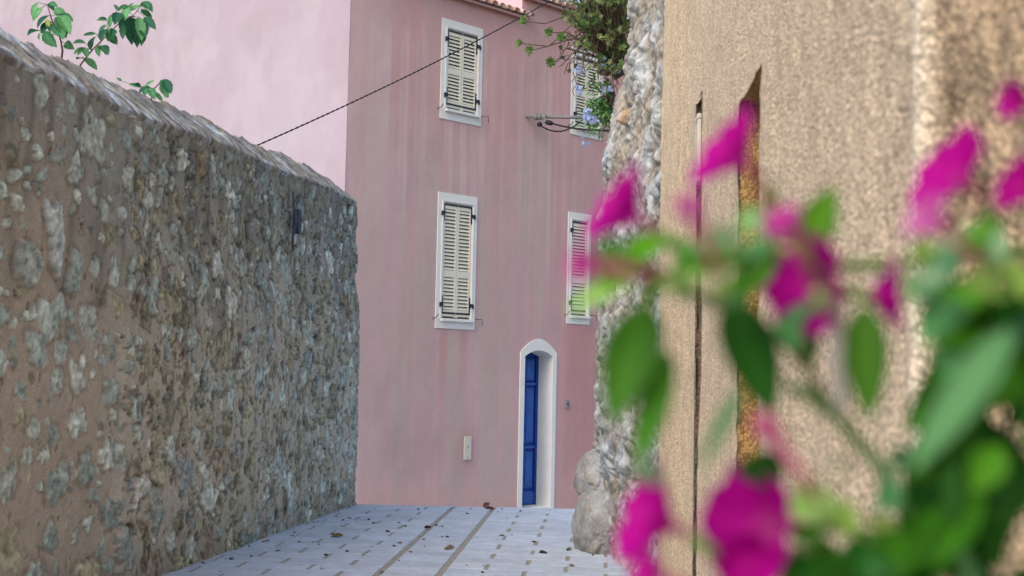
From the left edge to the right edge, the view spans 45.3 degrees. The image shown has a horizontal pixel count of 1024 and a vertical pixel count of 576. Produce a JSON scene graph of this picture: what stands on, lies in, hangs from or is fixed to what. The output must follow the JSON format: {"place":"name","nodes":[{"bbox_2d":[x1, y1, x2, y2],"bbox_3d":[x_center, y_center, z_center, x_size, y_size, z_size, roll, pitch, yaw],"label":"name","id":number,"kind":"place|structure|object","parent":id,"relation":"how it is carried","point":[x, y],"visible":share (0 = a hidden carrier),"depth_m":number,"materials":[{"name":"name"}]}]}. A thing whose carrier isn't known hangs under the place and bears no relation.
{"place":"outdoors","nodes":[
{"label":"outdoors","id":0,"kind":"place"},
{"bbox_2d":[162,504,629,575],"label":"street","id":1,"kind":"structure","parent":0,"point":[476,540],"depth_m":10.58,"materials":[{"name":"grey stone"}]},
{"bbox_2d":[331,533,343,536],"bbox_3d":[-1.589,2.250,11.163,0.130,0.030,0.055,-6,11,-26],"label":"fallen leaf","id":2,"kind":"object","parent":1,"relation":"on","point":[336,534],"visible":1,"depth_m":11.18,"materials":[{"name":"brown plant"}]},
{"bbox_2d":[444,545,454,549],"bbox_3d":[-0.538,2.226,10.548,0.110,0.039,0.047,6,-17,-30],"label":"fallen leaf","id":3,"kind":"object","parent":1,"relation":"on","point":[449,547],"visible":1,"depth_m":10.54,"materials":[{"name":"beige plant"}]},
{"bbox_2d":[483,502,494,509],"bbox_3d":[-0.257,2.445,13.757,0.134,0.086,0.030,1,-4,-3],"label":"fallen leaf","id":4,"kind":"object","parent":1,"relation":"on","point":[486,505],"visible":0.98,"depth_m":13.76,"materials":[{"name":"brown plant"}]},
{"bbox_2d":[571,489,611,554],"bbox_3d":[0.753,2.093,10.731,0.411,0.743,0.738,7,0,-17],"label":"boulder","id":5,"kind":"object","parent":1,"relation":"on","point":[590,527],"visible":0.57,"depth_m":10.52,"materials":[{"name":"stone"}]},
{"bbox_2d":[573,449,603,495],"bbox_3d":[0.771,1.689,10.911,0.365,0.569,0.677,7,0,-17],"label":"boulder","id":6,"kind":"object","parent":5,"relation":"on","point":[588,476],"visible":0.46,"depth_m":10.77,"materials":[{"name":"stone"}]},
{"bbox_2d":[566,78,1023,575],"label":"flowering plant","id":7,"kind":"object","parent":1,"relation":"on","point":[957,500],"visible":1,"depth_m":0.45,"materials":[{"name":"green plant"}]},
{"bbox_3d":[-3.789,0.645,12.981,0.119,3.623,0.119,1,-4,0],"label":"utility pole","id":8,"kind":"object","parent":1,"relation":"on","visible":0},
{"bbox_2d":[257,0,549,144],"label":"overhead cable","id":9,"kind":"object","parent":8,"relation":"attached to","point":[395,81],"visible":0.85,"depth_m":16.30,"materials":[{"name":"black rubber"}]},
{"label":"ground","id":10,"kind":"structure","parent":0,"visible":0},
{"bbox_2d":[27,1,172,99],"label":"mulberry tree","id":11,"kind":"object","parent":10,"relation":"on","point":[135,31],"visible":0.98,"depth_m":9.05,"materials":[{"name":"green plant"}]},
{"bbox_2d":[0,27,359,575],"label":"stone wall","id":12,"kind":"structure","parent":10,"relation":"on","point":[179,342],"depth_m":8.88,"materials":[{"name":"stone"}]},
{"bbox_2d":[0,0,629,508],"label":"pink house","id":13,"kind":"structure","parent":10,"relation":"on","point":[466,184],"depth_m":18.64,"materials":[{"name":"paint"}]},
{"bbox_2d":[432,192,482,329],"bbox_3d":[-0.822,-0.394,18.386,0.974,2.015,0.189,5,-5,-43],"label":"window","id":14,"kind":"structure","parent":13,"relation":"in","point":[455,289],"depth_m":18.36,"materials":[{"name":"beige paint"}]},
{"bbox_2d":[437,17,488,126],"bbox_3d":[-0.752,-3.250,18.590,1.022,1.515,0.190,5,-5,-43],"label":"window","id":15,"kind":"structure","parent":13,"relation":"in","point":[460,93],"depth_m":18.56,"materials":[{"name":"beige paint"}]},
{"bbox_2d":[522,353,538,504],"bbox_3d":[0.160,2.235,19.696,0.638,2.470,0.092,5,-5,-44],"label":"door","id":16,"kind":"structure","parent":13,"relation":"in","point":[531,360],"depth_m":19.79,"materials":[{"name":"blue paint"}]},
{"bbox_2d":[526,109,585,126],"bbox_3d":[0.785,-2.690,19.420,1.144,0.287,0.094,1,-4,7],"label":"cable bracket","id":17,"kind":"object","parent":13,"relation":"attached to","point":[539,116],"visible":0.86,"depth_m":19.42,"materials":[{"name":"grey metal"}]},
{"bbox_2d":[540,118,582,131],"bbox_3d":[0.792,-2.582,19.404,0.727,0.244,0.029,1,-4,7],"label":"overhead cable","id":18,"kind":"object","parent":17,"relation":"attached to","point":[561,130],"visible":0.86,"depth_m":19.39,"materials":[{"name":"black rubber"}]},
{"bbox_2d":[553,123,609,131],"bbox_3d":[0.966,-2.110,15.986,0.030,1.452,6.846,2,-4,-5],"label":"overhead cable","id":19,"kind":"object","parent":17,"relation":"attached to","point":[605,130],"visible":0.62,"depth_m":16.69,"materials":[{"name":"black rubber"}]},
{"bbox_2d":[564,211,596,324],"bbox_3d":[1.112,-0.318,20.289,0.749,1.835,0.189,5,-5,-43],"label":"window","id":20,"kind":"structure","parent":13,"relation":"in","point":[576,229],"depth_m":20.23,"materials":[{"name":"beige paint"}]},
{"bbox_2d":[568,47,608,140],"bbox_3d":[1.262,-3.241,20.576,0.969,1.460,0.189,5,-5,-43],"label":"window","id":21,"kind":"structure","parent":13,"relation":"in","point":[577,102],"depth_m":20.49,"materials":[{"name":"beige paint"}]},
{"bbox_2d":[592,0,664,574],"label":"rubble wall","id":22,"kind":"structure","parent":10,"relation":"on","point":[634,134],"depth_m":9.81,"materials":[{"name":"stone"}]},
{"bbox_2d":[515,0,630,95],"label":"succulent shrub","id":23,"kind":"object","parent":22,"relation":"on","point":[604,29],"visible":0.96,"depth_m":11.27,"materials":[{"name":"green plant"}]},
{"bbox_2d":[572,56,620,147],"bbox_3d":[0.778,-1.691,11.542,0.467,0.844,0.638,1,-4,0],"label":"plumbago shrub","id":24,"kind":"object","parent":22,"relation":"hanging from","point":[603,113],"visible":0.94,"depth_m":11.44,"materials":[{"name":"green plant"}]},
{"bbox_2d":[658,0,1023,575],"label":"pebbledash wall","id":25,"kind":"structure","parent":10,"relation":"on","point":[864,108],"depth_m":2.13,"materials":[{"name":"beige paint"}]},
{"bbox_2d":[695,113,700,185],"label":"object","id":26,"kind":"object","parent":25,"relation":"attached to","point":[698,138],"visible":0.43,"depth_m":5.02,"materials":[{"name":"beige plastic"}]}
]}

